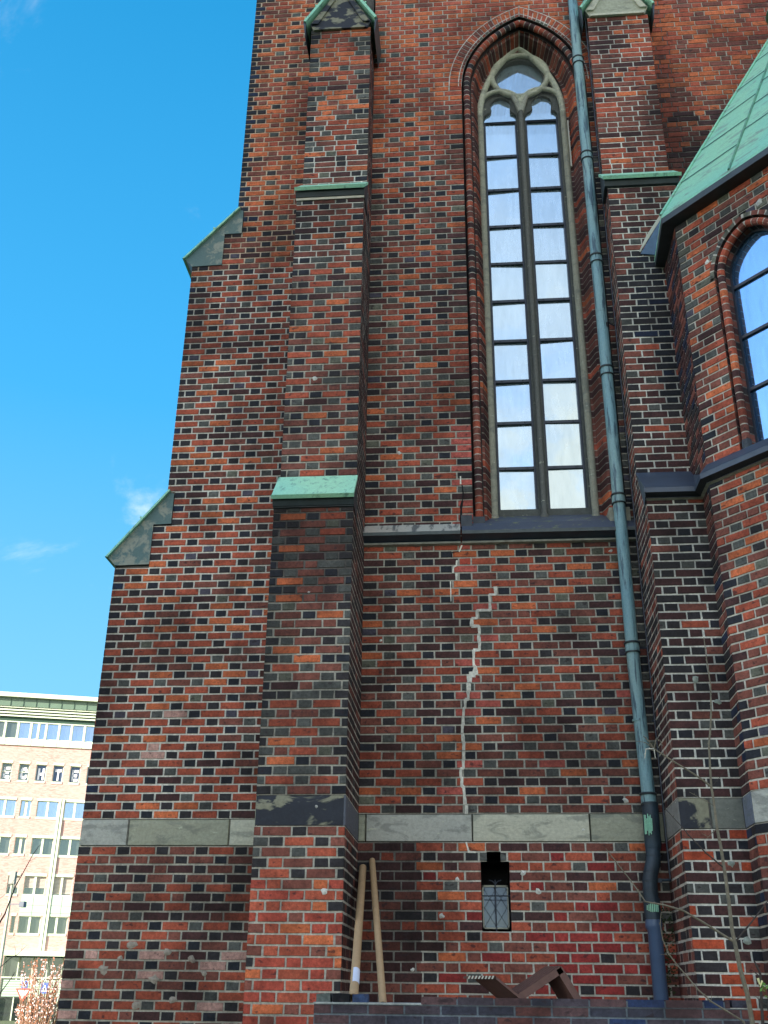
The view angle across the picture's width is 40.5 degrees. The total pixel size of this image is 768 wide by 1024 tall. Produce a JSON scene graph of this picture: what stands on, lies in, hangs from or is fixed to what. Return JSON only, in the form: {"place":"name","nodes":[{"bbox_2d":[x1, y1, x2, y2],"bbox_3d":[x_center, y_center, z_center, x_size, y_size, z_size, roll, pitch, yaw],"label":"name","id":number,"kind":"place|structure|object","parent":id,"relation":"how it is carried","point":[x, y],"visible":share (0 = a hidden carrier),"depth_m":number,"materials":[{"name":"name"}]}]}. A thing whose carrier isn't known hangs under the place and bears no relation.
{"place":"outdoors","nodes":[
{"label":"outdoors","id":0,"kind":"place"},
{"bbox_2d":[0,1021,54,1023],"bbox_3d":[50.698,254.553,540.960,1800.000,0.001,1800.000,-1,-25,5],"label":"ground","id":1,"kind":"structure","parent":0,"point":[7,1022],"depth_m":85.58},
{"bbox_2d":[0,871,26,974],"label":"street lamp","id":2,"kind":"object","parent":1,"relation":"on","point":[12,876],"visible":0.91,"depth_m":43.43,"materials":[{"name":"grey metal"}]},
{"bbox_2d":[0,844,40,993],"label":"bare tree","id":3,"kind":"object","parent":1,"relation":"on","point":[6,911],"visible":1,"depth_m":17.47,"materials":[{"name":"brown plant"}]},
{"bbox_2d":[16,988,30,1018],"bbox_3d":[-19.456,26.841,55.790,0.907,2.500,0.110,-1,-25,5],"label":"yield sign","id":4,"kind":"object","parent":1,"relation":"on","point":[20,990],"visible":0.54,"depth_m":56.20,"materials":[{"name":"white metal"}]},
{"bbox_2d":[14,957,64,1023],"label":"dry bush","id":5,"kind":"object","parent":1,"relation":"on","point":[44,1017],"visible":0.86,"depth_m":37.26,"materials":[{"name":"brown plant"}]},
{"bbox_2d":[41,983,47,1009],"bbox_3d":[-18.309,26.696,55.752,0.460,2.757,0.107,-1,-25,5],"label":"crossing sign","id":6,"kind":"object","parent":1,"relation":"on","point":[44,989],"visible":0.48,"depth_m":56.15,"materials":[{"name":"blue metal"}]},
{"bbox_2d":[313,997,749,1023],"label":"garden wall","id":7,"kind":"structure","parent":1,"relation":"on","point":[450,1010],"depth_m":7.34,"materials":[{"name":"brick"}]},
{"bbox_2d":[316,993,331,1001],"bbox_3d":[-0.434,3.534,7.585,0.102,0.058,0.127,-1,-25,5],"label":"loose brick","id":8,"kind":"object","parent":7,"relation":"on","point":[323,997],"visible":1,"depth_m":7.53,"materials":[{"name":"grey brick"}]},
{"bbox_2d":[333,993,350,1001],"bbox_3d":[-0.306,3.533,7.583,0.118,0.060,0.127,-1,-25,5],"label":"loose brick","id":9,"kind":"object","parent":7,"relation":"on","point":[341,997],"visible":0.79,"depth_m":7.53,"materials":[{"name":"black brick"}]},
{"bbox_2d":[349,864,365,1001],"bbox_3d":[-0.210,3.459,8.741,0.069,1.170,1.935,0,-25,1],"label":"wooden plank","id":10,"kind":"object","parent":7,"relation":"on","point":[355,967],"visible":0.82,"depth_m":8.52,"materials":[{"name":"brown wood"}]},
{"bbox_2d":[352,994,368,1001],"bbox_3d":[-0.169,3.556,7.625,0.112,0.057,0.146,-1,-25,5],"label":"loose brick","id":11,"kind":"object","parent":7,"relation":"on","point":[360,997],"visible":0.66,"depth_m":7.56,"materials":[{"name":"blue brick"}]},
{"bbox_2d":[369,858,386,1002],"bbox_3d":[-0.059,3.475,8.794,0.057,1.270,1.852,2,-25,-3],"label":"wooden plank","id":12,"kind":"object","parent":7,"relation":"on","point":[379,951],"visible":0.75,"depth_m":8.59,"materials":[{"name":"brown wood"}]},
{"bbox_2d":[463,976,521,997],"bbox_3d":[0.809,3.564,7.812,0.428,0.157,0.312,-1,-25,5],"label":"brown profile","id":13,"kind":"object","parent":7,"relation":"on","point":[496,987],"visible":1,"depth_m":7.78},
{"bbox_2d":[512,965,581,998],"bbox_3d":[1.177,3.523,7.781,0.560,0.248,0.220,-1,-25,5],"label":"brown profile","id":14,"kind":"object","parent":7,"relation":"on","point":[557,979],"visible":0.9,"depth_m":7.70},
{"bbox_2d":[606,637,767,1023],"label":"sapling","id":15,"kind":"object","parent":1,"relation":"on","point":[734,940],"visible":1,"depth_m":7.31,"materials":[{"name":"brown plant"}]},
{"bbox_2d":[752,961,767,1023],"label":"shrub","id":16,"kind":"object","parent":1,"relation":"on","point":[761,983],"visible":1,"depth_m":7.04,"materials":[{"name":"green plant"}]},
{"bbox_2d":[0,691,97,1020],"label":"office building","id":17,"kind":"structure","parent":0,"point":[46,740],"depth_m":97.73,"materials":[{"name":"paint"}]},
{"bbox_2d":[0,720,4,737],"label":"window","id":18,"kind":"structure","parent":17,"relation":"in","point":[2,722],"depth_m":100.54,"materials":[{"name":"clear glass"}]},
{"bbox_2d":[0,834,11,855],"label":"window","id":19,"kind":"structure","parent":17,"relation":"in","point":[5,839],"depth_m":96.45,"materials":[{"name":"clear glass"}]},
{"bbox_2d":[0,760,12,781],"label":"window","id":20,"kind":"structure","parent":17,"relation":"in","point":[7,765],"depth_m":99.08,"materials":[{"name":"clear glass"}]},
{"bbox_2d":[0,796,16,817],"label":"window","id":21,"kind":"structure","parent":17,"relation":"in","point":[7,804],"depth_m":97.80,"materials":[{"name":"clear glass"}]},
{"bbox_2d":[2,720,17,737],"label":"window","id":22,"kind":"structure","parent":17,"relation":"in","point":[10,727],"depth_m":100.59,"materials":[{"name":"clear glass"}]},
{"bbox_2d":[5,873,20,895],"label":"window","id":23,"kind":"structure","parent":17,"relation":"in","point":[18,874],"depth_m":95.10,"materials":[{"name":"clear glass"}]},
{"bbox_2d":[9,913,16,934],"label":"window","id":24,"kind":"structure","parent":17,"relation":"in","point":[13,918],"depth_m":93.90,"materials":[{"name":"grey glass"}]},
{"bbox_2d":[13,834,26,855],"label":"window","id":25,"kind":"structure","parent":17,"relation":"in","point":[19,847],"depth_m":96.66,"materials":[{"name":"grey glass"}]},
{"bbox_2d":[15,721,30,738],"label":"window","id":26,"kind":"structure","parent":17,"relation":"in","point":[23,728],"depth_m":100.81,"materials":[{"name":"blue glass"}]},
{"bbox_2d":[17,761,30,782],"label":"window","id":27,"kind":"structure","parent":17,"relation":"in","point":[24,766],"depth_m":99.37,"materials":[{"name":"white glass"}]},
{"bbox_2d":[18,797,31,818],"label":"window","id":28,"kind":"structure","parent":17,"relation":"in","point":[25,807],"depth_m":98.07,"materials":[{"name":"blue glass"}]},
{"bbox_2d":[16,915,40,935],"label":"window","id":29,"kind":"structure","parent":17,"relation":"in","point":[28,925],"depth_m":94.08,"materials":[{"name":"grey glass"}]},
{"bbox_2d":[28,722,37,738],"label":"window","id":30,"kind":"structure","parent":17,"relation":"in","point":[34,725],"depth_m":100.96,"materials":[{"name":"blue glass"}]},
{"bbox_2d":[22,873,46,895],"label":"window","id":31,"kind":"structure","parent":17,"relation":"in","point":[34,884],"depth_m":95.54,"materials":[{"name":"white glass"}]},
{"bbox_2d":[36,722,45,739],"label":"window","id":32,"kind":"structure","parent":17,"relation":"in","point":[41,726],"depth_m":101.08,"materials":[{"name":"blue glass"}]},
{"bbox_2d":[34,762,47,782],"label":"window","id":33,"kind":"structure","parent":17,"relation":"in","point":[41,768],"depth_m":99.65,"materials":[{"name":"blue glass"}]},
{"bbox_2d":[30,835,53,856],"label":"window","id":34,"kind":"structure","parent":17,"relation":"in","point":[45,849],"depth_m":97.02,"materials":[{"name":"grey glass"}]},
{"bbox_2d":[35,798,58,819],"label":"window","id":35,"kind":"structure","parent":17,"relation":"in","point":[47,809],"depth_m":98.43,"materials":[{"name":"blue glass"}]},
{"bbox_2d":[44,723,58,740],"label":"window","id":36,"kind":"structure","parent":17,"relation":"in","point":[51,729],"depth_m":101.28,"materials":[{"name":"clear glass"}]},
{"bbox_2d":[46,914,67,936],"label":"window","id":37,"kind":"structure","parent":17,"relation":"in","point":[57,925],"depth_m":94.54,"materials":[{"name":"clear glass"}]},
{"bbox_2d":[51,763,64,783],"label":"window","id":38,"kind":"structure","parent":17,"relation":"in","point":[58,769],"depth_m":99.93,"materials":[{"name":"blue glass"}]},
{"bbox_2d":[52,874,73,895],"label":"window","id":39,"kind":"structure","parent":17,"relation":"in","point":[62,886],"depth_m":95.98,"materials":[{"name":"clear glass"}]},
{"bbox_2d":[57,724,70,740],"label":"window","id":40,"kind":"structure","parent":17,"relation":"in","point":[64,730],"depth_m":101.50,"materials":[{"name":"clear glass"}]},
{"bbox_2d":[57,836,79,857],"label":"window","id":41,"kind":"structure","parent":17,"relation":"in","point":[68,845],"depth_m":97.45,"materials":[{"name":"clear glass"}]},
{"bbox_2d":[62,799,84,820],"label":"window","id":42,"kind":"structure","parent":17,"relation":"in","point":[73,809],"depth_m":98.86,"materials":[{"name":"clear glass"}]},
{"bbox_2d":[68,764,80,784],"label":"window","id":43,"kind":"structure","parent":17,"relation":"in","point":[75,769],"depth_m":100.20,"materials":[{"name":"blue glass"}]},
{"bbox_2d":[69,724,83,741],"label":"window","id":44,"kind":"structure","parent":17,"relation":"in","point":[76,733],"depth_m":101.73,"materials":[{"name":"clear glass"}]},
{"bbox_2d":[85,764,88,784],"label":"window","id":45,"kind":"structure","parent":17,"relation":"in","point":[88,764],"depth_m":100.47,"materials":[{"name":"white glass"}]},
{"bbox_2d":[82,725,94,741],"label":"window","id":46,"kind":"structure","parent":17,"relation":"in","point":[88,731],"depth_m":101.92,"materials":[{"name":"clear glass"}]},
{"bbox_2d":[0,0,256,696],"label":"sky","id":47,"kind":"structure","parent":0,"point":[123,122],"materials":[{"name":"blue"}]},
{"bbox_2d":[56,0,767,1023],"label":"brick church","id":48,"kind":"structure","parent":0,"point":[436,556],"depth_m":10.92,"materials":[{"name":"brick"}]},
{"bbox_2d":[481,851,511,931],"bbox_3d":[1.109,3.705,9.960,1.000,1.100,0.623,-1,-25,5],"label":"cellar window","id":49,"kind":"structure","parent":48,"relation":"in","point":[495,874],"depth_m":9.94,"materials":[{"name":"grey glass"}]},
{"bbox_2d":[484,92,585,509],"bbox_3d":[1.840,-2.884,13.144,1.042,6.450,0.069,-1,-25,5],"label":"window glass","id":50,"kind":"structure","parent":48,"relation":"in","point":[515,446],"depth_m":12.94,"materials":[{"name":"glass"}]},
{"bbox_2d":[484,117,587,509],"bbox_3d":[1.837,-2.667,13.031,1.062,6.000,0.075,-1,-25,5],"label":"window frame","id":51,"kind":"structure","parent":48,"relation":"in","point":[563,223],"depth_m":12.97,"materials":[{"name":"metal"}]},
{"bbox_2d":[722,214,767,441],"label":"chapel window glass","id":52,"kind":"structure","parent":48,"relation":"in","point":[751,258],"depth_m":10.31,"materials":[{"name":"glass"}]},
{"bbox_2d":[730,228,767,442],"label":"chapel window frame","id":53,"kind":"structure","parent":48,"relation":"in","point":[765,270],"depth_m":10.31,"materials":[{"name":"metal"}]}
]}

